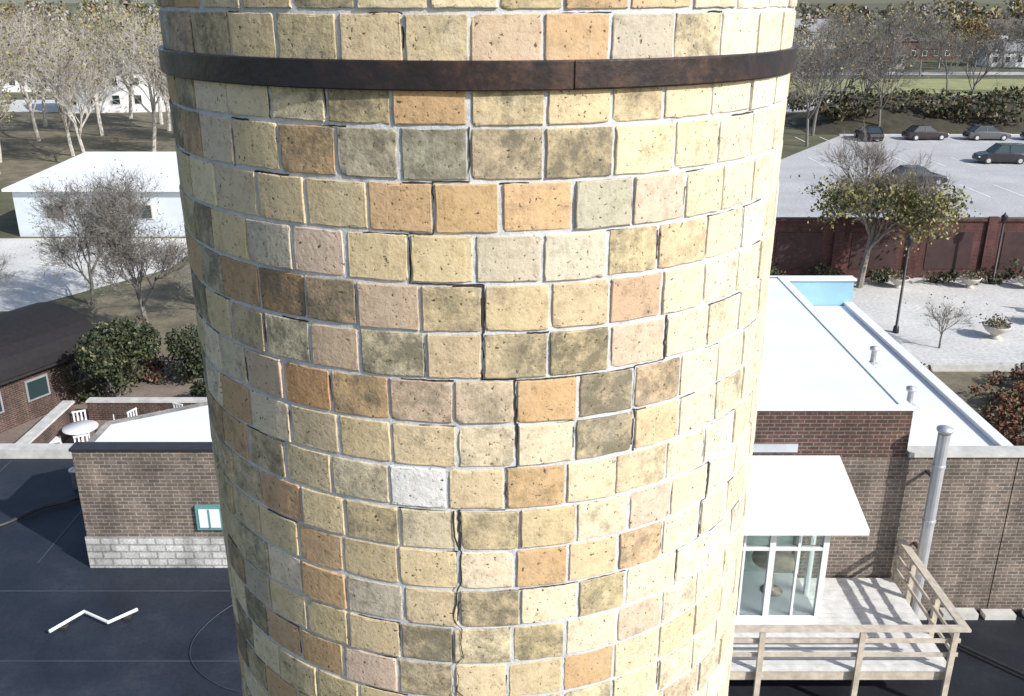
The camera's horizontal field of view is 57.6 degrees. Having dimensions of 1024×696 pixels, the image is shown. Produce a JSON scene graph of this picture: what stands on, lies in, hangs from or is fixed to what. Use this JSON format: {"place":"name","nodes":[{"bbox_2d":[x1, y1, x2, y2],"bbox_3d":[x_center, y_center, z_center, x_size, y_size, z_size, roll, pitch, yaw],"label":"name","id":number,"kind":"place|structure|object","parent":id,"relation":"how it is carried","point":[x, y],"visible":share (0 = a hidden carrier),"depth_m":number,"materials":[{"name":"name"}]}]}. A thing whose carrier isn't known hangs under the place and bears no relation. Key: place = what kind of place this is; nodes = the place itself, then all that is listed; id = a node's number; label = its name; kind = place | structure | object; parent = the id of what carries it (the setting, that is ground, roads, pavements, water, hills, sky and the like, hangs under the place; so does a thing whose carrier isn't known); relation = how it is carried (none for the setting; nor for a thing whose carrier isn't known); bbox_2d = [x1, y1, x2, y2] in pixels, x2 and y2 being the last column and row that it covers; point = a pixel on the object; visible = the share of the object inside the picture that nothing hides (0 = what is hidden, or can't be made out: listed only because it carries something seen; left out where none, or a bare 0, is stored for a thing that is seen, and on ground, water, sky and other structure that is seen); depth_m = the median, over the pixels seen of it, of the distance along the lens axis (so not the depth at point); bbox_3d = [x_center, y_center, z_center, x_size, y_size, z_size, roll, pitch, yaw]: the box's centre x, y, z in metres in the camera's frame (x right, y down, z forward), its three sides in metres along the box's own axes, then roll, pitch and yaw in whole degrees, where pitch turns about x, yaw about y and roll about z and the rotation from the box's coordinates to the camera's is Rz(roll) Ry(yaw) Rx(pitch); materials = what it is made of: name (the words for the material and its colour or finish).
{"place":"outdoors","nodes":[
{"label":"outdoors","id":0,"kind":"place"},
{"bbox_2d":[0,112,175,182],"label":"grove soil","id":1,"kind":"structure","parent":0,"point":[25,153],"depth_m":100.20,"materials":[{"name":"soil"}]},
{"bbox_2d":[0,56,18,126],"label":"grove tree","id":2,"kind":"object","parent":1,"relation":"on","point":[8,102],"visible":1,"depth_m":78.41,"materials":[{"name":"beige plant"}]},
{"bbox_2d":[0,19,41,162],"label":"grove tree","id":3,"kind":"object","parent":1,"relation":"on","point":[8,56],"visible":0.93,"depth_m":82.75,"materials":[{"name":"beige plant"}]},
{"bbox_2d":[0,5,70,140],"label":"grove tree","id":4,"kind":"object","parent":1,"relation":"on","point":[18,36],"visible":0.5,"depth_m":94.88,"materials":[{"name":"beige plant"}]},
{"bbox_2d":[0,0,74,126],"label":"grove tree","id":5,"kind":"object","parent":1,"relation":"on","point":[29,19],"visible":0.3,"depth_m":105.33,"materials":[{"name":"beige plant"}]},
{"bbox_2d":[4,20,111,155],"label":"grove tree","id":6,"kind":"object","parent":1,"relation":"on","point":[60,108],"visible":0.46,"depth_m":85.71,"materials":[{"name":"beige plant"}]},
{"bbox_2d":[13,29,149,152],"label":"grove tree","id":7,"kind":"object","parent":1,"relation":"on","point":[71,64],"visible":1,"depth_m":80.81,"materials":[{"name":"beige plant"}]},
{"bbox_2d":[43,1,128,135],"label":"grove tree","id":8,"kind":"object","parent":1,"relation":"on","point":[98,117],"visible":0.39,"depth_m":98.68,"materials":[{"name":"beige plant"}]},
{"bbox_2d":[47,0,150,117],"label":"grove tree","id":9,"kind":"object","parent":1,"relation":"on","point":[130,97],"visible":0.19,"depth_m":112.57,"materials":[{"name":"beige plant"}]},
{"bbox_2d":[49,6,166,151],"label":"grove tree","id":10,"kind":"object","parent":1,"relation":"on","point":[131,48],"visible":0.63,"depth_m":87.02,"materials":[{"name":"beige plant"}]},
{"bbox_2d":[112,7,171,130],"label":"grove tree","id":11,"kind":"object","parent":1,"relation":"on","point":[168,120],"visible":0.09,"depth_m":102.25,"materials":[{"name":"beige plant"}]},
{"bbox_2d":[129,39,169,101],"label":"grove tree","id":12,"kind":"object","parent":1,"relation":"on","point":[163,84],"visible":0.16,"depth_m":83.64,"materials":[{"name":"beige plant"}]},
{"bbox_2d":[1,152,185,236],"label":"white warehouse","id":13,"kind":"structure","parent":0,"point":[168,198],"depth_m":58.76,"materials":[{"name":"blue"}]},
{"bbox_2d":[0,238,187,310],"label":"driveway pavement","id":14,"kind":"structure","parent":0,"point":[30,283],"depth_m":50.64,"materials":[{"name":"concrete"}]},
{"bbox_2d":[0,360,203,442],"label":"patio pavement","id":15,"kind":"structure","parent":0,"point":[172,387],"depth_m":35.25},
{"bbox_2d":[0,302,99,432],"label":"dark roofed outbuilding","id":16,"kind":"structure","parent":15,"relation":"on","point":[39,340],"depth_m":33.28,"materials":[{"name":"brown"}]},
{"bbox_2d":[27,376,48,399],"bbox_3d":[-16.804,1.415,33.050,0.018,0.640,0.740,11,23,27],"label":"window pane","id":17,"kind":"structure","parent":16,"relation":"in","point":[38,387],"depth_m":33.03,"materials":[{"name":"teal glass"}]},
{"bbox_2d":[32,404,76,442],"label":"wall","id":18,"kind":"structure","parent":15,"relation":"on","point":[51,432],"depth_m":31.04,"materials":[{"name":"red brick"}]},
{"bbox_2d":[16,400,74,442],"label":"wall coping","id":19,"kind":"structure","parent":18,"relation":"on","point":[31,435],"depth_m":30.43,"materials":[{"name":"concrete"}]},
{"bbox_2d":[62,420,97,441],"bbox_3d":[-14.300,2.959,30.999,1.120,0.745,1.120,0,21,0],"label":"patio table","id":20,"kind":"object","parent":15,"relation":"on","point":[81,427],"visible":0.73,"depth_m":30.82,"materials":[{"name":"white paint"}]},
{"bbox_2d":[62,317,159,404],"bbox_3d":[-14.965,0.488,33.925,3.404,3.430,3.187,12,23,28],"label":"yew shrub","id":21,"kind":"object","parent":15,"relation":"on","point":[100,354],"visible":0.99,"depth_m":33.58,"materials":[{"name":"green plant"}]},
{"bbox_2d":[87,403,196,419],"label":"wall","id":22,"kind":"structure","parent":15,"relation":"on","point":[101,411],"depth_m":32.93,"materials":[{"name":"red brick"}]},
{"bbox_2d":[86,397,206,402],"bbox_3d":[-11.500,1.840,32.956,7.000,0.070,0.350,0,21,0],"label":"cap","id":23,"kind":"object","parent":22,"relation":"on","point":[145,399],"visible":0.64,"depth_m":32.91,"materials":[{"name":"stone"}]},
{"bbox_2d":[135,356,170,382],"bbox_3d":[-14.039,0.849,36.453,1.604,0.878,1.464,0,21,0],"label":"patio shrub","id":24,"kind":"object","parent":15,"relation":"on","point":[156,375],"visible":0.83,"depth_m":36.21,"materials":[{"name":"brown plant"}]},
{"bbox_2d":[140,321,203,383],"bbox_3d":[-12.678,0.160,35.880,3.498,2.569,2.536,0,21,0],"label":"yew shrub","id":25,"kind":"object","parent":15,"relation":"on","point":[193,360],"visible":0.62,"depth_m":35.47,"materials":[{"name":"green plant"}]},
{"bbox_2d":[0,459,242,695],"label":"roof block","id":26,"kind":"structure","parent":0,"point":[163,625],"depth_m":16.18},
{"bbox_2d":[0,443,73,458],"bbox_3d":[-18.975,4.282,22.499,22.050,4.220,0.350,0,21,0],"label":"parapet coping","id":27,"kind":"object","parent":26,"relation":"on","point":[34,450],"depth_m":21.66,"materials":[{"name":"stone"}]},
{"bbox_2d":[0,496,79,526],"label":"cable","id":28,"kind":"object","parent":26,"relation":"on","point":[23,515],"visible":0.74,"depth_m":19.39,"materials":[{"name":"rubber"}]},
{"bbox_2d":[48,608,137,632],"bbox_3d":[-7.152,4.636,15.980,1.402,0.118,0.491,-5,21,-14],"label":"rooftop conduit","id":29,"kind":"object","parent":26,"relation":"on","point":[64,626],"visible":1,"depth_m":15.92,"materials":[{"name":"metal"}]},
{"bbox_2d":[0,590,230,591],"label":"membrane lap","id":30,"kind":"object","parent":26,"relation":"on","point":[115,591],"depth_m":16.80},
{"bbox_2d":[0,660,239,661],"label":"membrane lap","id":31,"kind":"object","parent":26,"relation":"on","point":[119,661],"depth_m":15.02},
{"bbox_2d":[157,0,796,695],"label":"brick chimney","id":32,"kind":"object","parent":26,"relation":"on","point":[481,374],"visible":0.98,"depth_m":2.57,"materials":[{"name":"brick"}]},
{"bbox_2d":[158,43,796,90],"bbox_3d":[-0.103,-0.997,3.148,2.048,0.069,2.048,0,21,0],"label":"steel band","id":33,"kind":"object","parent":32,"relation":"attached to","point":[474,75],"visible":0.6,"depth_m":2.25,"materials":[{"name":"metal"}]},
{"bbox_2d":[910,425,953,616],"bbox_3d":[7.500,3.221,16.941,0.280,4.100,0.520,0,21,0],"label":"metal flue","id":34,"kind":"object","parent":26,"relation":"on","point":[935,475],"visible":0.89,"depth_m":16.57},
{"bbox_2d":[71,264,197,357],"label":"back garden soil","id":35,"kind":"structure","parent":0,"point":[169,305],"depth_m":45.37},
{"bbox_2d":[24,171,143,304],"bbox_3d":[-20.331,-5.246,44.752,5.372,6.653,6.061,-5,21,-13],"label":"bare tree","id":36,"kind":"object","parent":35,"relation":"on","point":[62,202],"visible":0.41,"depth_m":43.29,"materials":[{"name":"grey plant"}]},
{"bbox_2d":[30,159,192,326],"bbox_3d":[-15.710,-3.835,39.343,7.131,7.827,6.320,4,21,10],"label":"bare tree","id":37,"kind":"object","parent":35,"relation":"on","point":[120,250],"visible":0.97,"depth_m":38.27,"materials":[{"name":"grey plant"}]},
{"bbox_2d":[198,509,220,527],"bbox_3d":[-5.550,3.130,17.100,0.380,0.380,0.012,0,21,0],"label":"window pane","id":38,"kind":"object","parent":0,"point":[214,518],"visible":1,"depth_m":17.09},
{"bbox_2d":[0,100,832,111],"bbox_3d":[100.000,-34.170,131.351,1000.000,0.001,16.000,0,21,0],"label":"road","id":39,"kind":"structure","parent":0,"point":[51,106],"depth_m":128.94,"materials":[{"name":"asphalt"}]},
{"bbox_2d":[0,0,1009,2],"label":"sky","id":40,"kind":"structure","parent":0,"point":[1,1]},
{"bbox_2d":[0,3,1023,359],"bbox_3d":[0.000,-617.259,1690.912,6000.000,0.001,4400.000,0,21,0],"label":"ground","id":41,"kind":"structure","parent":0,"point":[10,227],"depth_m":145.12,"materials":[{"name":"brown plant"}]},
{"bbox_2d":[60,72,162,112],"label":"walls","id":42,"kind":"structure","parent":41,"relation":"on","point":[106,106],"depth_m":122.53,"materials":[{"name":"white paint"}]},
{"bbox_2d":[0,0,1023,67],"bbox_3d":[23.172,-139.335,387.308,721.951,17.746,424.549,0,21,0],"label":"distant trees","id":43,"kind":"object","parent":41,"relation":"on","point":[965,7],"visible":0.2,"depth_m":347.06,"materials":[{"name":"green plant"}]},
{"bbox_2d":[790,20,862,146],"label":"roadside tree","id":44,"kind":"object","parent":41,"relation":"on","point":[809,69],"visible":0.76,"depth_m":92.73,"materials":[{"name":"grey plant"}]},
{"bbox_2d":[795,8,894,135],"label":"roadside tree","id":45,"kind":"object","parent":41,"relation":"on","point":[846,55],"visible":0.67,"depth_m":98.76,"materials":[{"name":"grey plant"}]},
{"bbox_2d":[805,13,907,104],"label":"roadside tree","id":46,"kind":"object","parent":41,"relation":"on","point":[854,53],"visible":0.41,"depth_m":105.73,"materials":[{"name":"grey plant"}]},
{"bbox_2d":[838,12,928,94],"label":"roadside tree","id":47,"kind":"object","parent":41,"relation":"on","point":[884,49],"visible":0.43,"depth_m":111.58,"materials":[{"name":"grey plant"}]},
{"bbox_2d":[790,118,980,287],"bbox_3d":[18.593,-7.302,47.356,8.685,8.712,7.559,4,21,11],"label":"autumn tree","id":48,"kind":"object","parent":41,"relation":"on","point":[892,198],"visible":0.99,"depth_m":46.29,"materials":[{"name":"green plant"}]},
{"bbox_2d":[841,12,929,93],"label":"roadside tree","id":49,"kind":"object","parent":41,"relation":"on","point":[878,36],"visible":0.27,"depth_m":118.17,"materials":[{"name":"grey plant"}]},
{"bbox_2d":[848,24,929,126],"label":"roadside tree","id":50,"kind":"object","parent":41,"relation":"on","point":[885,66],"visible":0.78,"depth_m":102.17,"materials":[{"name":"grey plant"}]},
{"bbox_2d":[873,0,927,44],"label":"roadside tree","id":51,"kind":"object","parent":41,"relation":"on","point":[897,13],"visible":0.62,"depth_m":217.46,"materials":[{"name":"grey plant"}]},
{"bbox_2d":[897,1,952,75],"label":"roadside tree","id":52,"kind":"object","parent":41,"relation":"on","point":[912,30],"visible":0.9,"depth_m":180.58,"materials":[{"name":"grey plant"}]},
{"bbox_2d":[904,41,975,59],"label":"walls","id":53,"kind":"structure","parent":41,"relation":"on","point":[915,43],"depth_m":229.10,"materials":[{"name":"red brick"}]},
{"bbox_2d":[905,10,981,93],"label":"roadside tree","id":54,"kind":"object","parent":41,"relation":"on","point":[944,40],"visible":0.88,"depth_m":139.58,"materials":[{"name":"grey plant"}]},
{"bbox_2d":[940,12,999,69],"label":"roadside tree","id":55,"kind":"object","parent":41,"relation":"on","point":[970,25],"visible":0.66,"depth_m":193.09,"materials":[{"name":"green plant"}]},
{"bbox_2d":[949,11,1023,95],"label":"roadside tree","id":56,"kind":"object","parent":41,"relation":"on","point":[985,51],"visible":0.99,"depth_m":119.30,"materials":[{"name":"grey plant"}]},
{"bbox_2d":[986,458,1023,611],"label":"long wall","id":57,"kind":"structure","parent":41,"relation":"on","point":[1007,589],"depth_m":17.49,"materials":[{"name":"brown brick"}]},
{"bbox_2d":[906,446,1023,457],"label":"long coping","id":58,"kind":"object","parent":57,"relation":"on","point":[972,451],"visible":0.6,"depth_m":16.73,"materials":[{"name":"stone"}]},
{"bbox_2d":[72,315,1017,611],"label":"walls","id":59,"kind":"structure","parent":0,"point":[142,495],"depth_m":17.12,"materials":[{"name":"brown brick"}]},
{"bbox_2d":[71,452,212,456],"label":"front parapet","id":60,"kind":"structure","parent":59,"relation":"on","point":[142,454],"depth_m":16.73,"materials":[{"name":"brown brick"}]},
{"bbox_2d":[68,442,212,451],"bbox_3d":[-2.980,1.781,16.808,9.900,0.050,0.300,0,21,0],"label":"front coping","id":61,"kind":"object","parent":60,"relation":"on","point":[141,447],"visible":0.36,"depth_m":16.73,"materials":[{"name":"metal"}]},
{"bbox_2d":[85,536,227,567],"bbox_3d":[-3.460,3.814,17.411,8.920,0.660,0.035,0,21,0],"label":"whitewashed base","id":62,"kind":"object","parent":59,"relation":"attached to","point":[156,551],"visible":0.36,"depth_m":17.39,"materials":[{"name":"brick"}]},
{"bbox_2d":[95,306,994,445],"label":"white roof","id":63,"kind":"structure","parent":59,"relation":"on","point":[933,411],"depth_m":18.32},
{"bbox_2d":[752,277,912,456],"bbox_3d":[4.535,0.056,20.511,5.070,0.910,8.415,0,21,0],"label":"raised brick front","id":64,"kind":"object","parent":63,"relation":"on","point":[854,433],"visible":0.29,"depth_m":16.56,"materials":[{"name":"brick"}]},
{"bbox_2d":[753,444,797,451],"bbox_3d":[4.250,1.784,16.644,1.700,0.160,0.030,0,21,0],"label":"step flashing","id":65,"kind":"object","parent":64,"relation":"attached to","point":[775,447],"visible":0.36,"depth_m":16.62,"materials":[{"name":"metal"}]},
{"bbox_2d":[757,278,896,403],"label":"raised white roof","id":66,"kind":"structure","parent":64,"relation":"on","point":[808,357],"depth_m":18.42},
{"bbox_2d":[777,276,909,403],"bbox_3d":[7.000,-0.419,20.423,0.200,0.020,8.248,0,21,0],"label":"raised side coping","id":67,"kind":"object","parent":66,"relation":"on","point":[874,373],"visible":1,"depth_m":19.41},
{"bbox_2d":[757,404,915,410],"bbox_3d":[4.535,1.051,16.463,5.130,0.040,0.195,0,21,0],"label":"raised coping","id":68,"kind":"object","parent":64,"relation":"on","point":[835,407],"visible":0.64,"depth_m":16.41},
{"bbox_2d":[790,281,853,305],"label":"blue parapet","id":69,"kind":"structure","parent":59,"relation":"on","point":[827,293],"depth_m":24.88,"materials":[{"name":"metal"}]},
{"bbox_2d":[770,276,856,280],"bbox_3d":[8.000,-1.860,24.890,2.300,0.048,0.370,0,21,0],"label":"coping","id":70,"kind":"object","parent":69,"relation":"on","point":[821,278],"visible":0.64,"depth_m":24.79,"materials":[{"name":"white paint"}]},
{"bbox_2d":[844,302,1013,445],"bbox_3d":[9.015,0.284,21.069,0.230,0.090,8.730,0,21,0],"label":"coping","id":71,"kind":"object","parent":59,"relation":"on","point":[994,436],"visible":0.86,"depth_m":19.85,"materials":[{"name":"white paint"}]},
{"bbox_2d":[728,612,1023,695],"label":"roof block","id":72,"kind":"structure","parent":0,"point":[1001,641],"depth_m":16.07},
{"bbox_2d":[729,539,971,695],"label":"wooden deck","id":73,"kind":"structure","parent":72,"relation":"on","point":[866,629],"depth_m":15.38,"materials":[{"name":"brown wood"}]},
{"bbox_2d":[735,456,869,622],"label":"glazed sunroom","id":74,"kind":"structure","parent":73,"relation":"on","point":[801,511],"depth_m":15.92,"materials":[{"name":"white paint"}]},
{"bbox_2d":[939,608,978,619],"bbox_3d":[8.482,5.052,17.716,0.664,0.127,0.210,0,21,0],"label":"base stone","id":75,"kind":"object","parent":72,"relation":"on","point":[969,614],"visible":0.57,"depth_m":17.64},
{"bbox_2d":[980,609,1016,619],"bbox_3d":[9.240,5.064,17.721,0.581,0.101,0.210,0,21,0],"label":"base stone","id":76,"kind":"object","parent":72,"relation":"on","point":[998,614],"visible":1,"depth_m":17.64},
{"bbox_2d":[776,136,1023,216],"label":"parking lot pavement","id":77,"kind":"structure","parent":0,"point":[979,176],"depth_m":80.95,"materials":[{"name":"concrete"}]},
{"bbox_2d":[854,125,883,140],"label":"parked car","id":78,"kind":"object","parent":77,"relation":"on","point":[872,130],"visible":0.88,"depth_m":97.78,"materials":[{"name":"grey paint"}]},
{"bbox_2d":[885,165,947,184],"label":"parked car","id":79,"kind":"object","parent":77,"relation":"on","point":[936,175],"visible":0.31,"depth_m":74.31,"materials":[{"name":"grey paint"}]},
{"bbox_2d":[901,125,948,140],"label":"parked car","id":80,"kind":"object","parent":77,"relation":"on","point":[915,132],"visible":1,"depth_m":98.49,"materials":[{"name":"grey paint"}]},
{"bbox_2d":[962,125,1011,140],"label":"parked car","id":81,"kind":"object","parent":77,"relation":"on","point":[976,132],"visible":1,"depth_m":98.30,"materials":[{"name":"grey paint"}]},
{"bbox_2d":[972,143,1023,164],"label":"parked car","id":82,"kind":"object","parent":77,"relation":"on","point":[1004,152],"visible":1,"depth_m":84.22,"materials":[{"name":"grey paint"}]},
{"bbox_2d":[785,97,1023,134],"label":"earth bank","id":83,"kind":"structure","parent":0,"point":[893,122],"depth_m":104.91,"materials":[{"name":"soil"}]},
{"bbox_2d":[825,99,878,120],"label":"bank scrub","id":84,"kind":"object","parent":83,"relation":"on","point":[847,111],"visible":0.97,"depth_m":105.37,"materials":[{"name":"green plant"}]},
{"bbox_2d":[910,89,979,117],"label":"bank scrub","id":85,"kind":"object","parent":83,"relation":"on","point":[947,101],"visible":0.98,"depth_m":104.31,"materials":[{"name":"green plant"}]},
{"bbox_2d":[951,87,1009,122],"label":"bank scrub","id":86,"kind":"object","parent":83,"relation":"on","point":[993,104],"visible":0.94,"depth_m":103.30,"materials":[{"name":"green plant"}]},
{"bbox_2d":[985,100,1023,124],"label":"bank scrub","id":87,"kind":"object","parent":83,"relation":"on","point":[1005,113],"visible":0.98,"depth_m":102.78,"materials":[{"name":"green plant"}]},
{"bbox_2d":[788,79,1023,94],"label":"lawn","id":88,"kind":"structure","parent":0,"point":[984,86],"depth_m":161.92,"materials":[{"name":"green plant"}]},
{"bbox_2d":[852,278,1023,362],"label":"plaza pavement","id":89,"kind":"structure","parent":0,"point":[915,336],"depth_m":44.06,"materials":[{"name":"concrete"}]},
{"bbox_2d":[829,216,846,274],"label":"pier","id":90,"kind":"structure","parent":89,"relation":"on","point":[837,247],"depth_m":49.25,"materials":[{"name":"red brick"}]},
{"bbox_2d":[771,221,1023,277],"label":"wall","id":91,"kind":"structure","parent":89,"relation":"on","point":[978,228],"depth_m":49.39,"materials":[{"name":"red brick"}]},
{"bbox_2d":[774,232,822,268],"bbox_3d":[15.200,-5.165,49.509,2.400,2.000,0.025,0,21,0],"label":"dark recess","id":92,"kind":"object","parent":91,"relation":"attached to","point":[798,250],"visible":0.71,"depth_m":49.49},
{"bbox_2d":[848,232,898,268],"bbox_3d":[19.200,-5.165,49.509,2.400,2.000,0.025,0,21,0],"label":"dark recess","id":93,"kind":"object","parent":91,"relation":"attached to","point":[882,254],"visible":0.86,"depth_m":49.51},
{"bbox_2d":[775,217,1023,220],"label":"wall coping","id":94,"kind":"object","parent":91,"relation":"on","point":[881,219],"depth_m":48.85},
{"bbox_2d":[923,232,974,268],"bbox_3d":[23.200,-5.165,49.509,2.400,2.000,0.025,0,21,0],"label":"dark recess","id":95,"kind":"object","parent":91,"relation":"attached to","point":[954,250],"visible":1,"depth_m":49.51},
{"bbox_2d":[998,232,1023,268],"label":"dark recess","id":96,"kind":"object","parent":91,"relation":"attached to","point":[1013,245],"visible":1,"depth_m":49.49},
{"bbox_2d":[892,234,913,333],"bbox_3d":[17.200,-2.802,41.016,0.351,4.520,0.351,8,22,21],"label":"street lamp","id":97,"kind":"object","parent":89,"relation":"on","point":[909,240],"visible":1,"depth_m":40.95,"materials":[{"name":"metal"}]},
{"bbox_2d":[919,268,959,283],"bbox_3d":[22.415,-3.730,48.750,1.940,0.922,1.563,-16,26,-36],"label":"wall base shrub","id":98,"kind":"object","parent":89,"relation":"on","point":[946,278],"visible":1,"depth_m":48.70,"materials":[{"name":"green plant"}]},
{"bbox_2d":[905,294,987,348],"bbox_3d":[18.300,-1.205,39.616,2.959,2.710,2.055,6,21,16],"label":"bare sapling","id":99,"kind":"object","parent":89,"relation":"on","point":[944,315],"visible":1,"depth_m":39.35,"materials":[{"name":"grey plant"}]},
{"bbox_2d":[933,372,1023,445],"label":"garden bed soil","id":100,"kind":"structure","parent":89,"relation":"on","point":[958,383],"depth_m":36.13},
{"bbox_2d":[922,363,1023,371],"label":"garden bed edging","id":101,"kind":"object","parent":100,"relation":"on","point":[968,367],"visible":0.14,"depth_m":37.35,"materials":[{"name":"stone"}]},
{"bbox_2d":[968,383,1023,411],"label":"garden shrub","id":102,"kind":"object","parent":100,"relation":"on","point":[1014,392],"visible":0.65,"depth_m":34.08,"materials":[{"name":"red plant"}]},
{"bbox_2d":[977,393,1023,431],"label":"garden shrub","id":103,"kind":"object","parent":100,"relation":"on","point":[1003,411],"visible":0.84,"depth_m":32.38,"materials":[{"name":"red plant"}]},
{"bbox_2d":[982,409,1023,445],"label":"garden shrub","id":104,"kind":"object","parent":100,"relation":"on","point":[1002,429],"visible":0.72,"depth_m":31.23,"materials":[{"name":"red plant"}]},
{"bbox_2d":[987,362,1023,386],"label":"garden shrub","id":105,"kind":"object","parent":100,"relation":"on","point":[1018,375],"visible":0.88,"depth_m":35.94,"materials":[{"name":"brown plant"}]},
{"bbox_2d":[979,216,999,277],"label":"pier","id":106,"kind":"structure","parent":89,"relation":"on","point":[989,240],"depth_m":49.23,"materials":[{"name":"red brick"}]},
{"bbox_2d":[976,313,1016,339],"bbox_3d":[21.231,-0.986,41.001,1.437,1.129,1.585,6,21,15],"label":"bowl planter","id":107,"kind":"object","parent":89,"relation":"on","point":[996,329],"visible":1,"depth_m":40.79,"materials":[{"name":"stone"}]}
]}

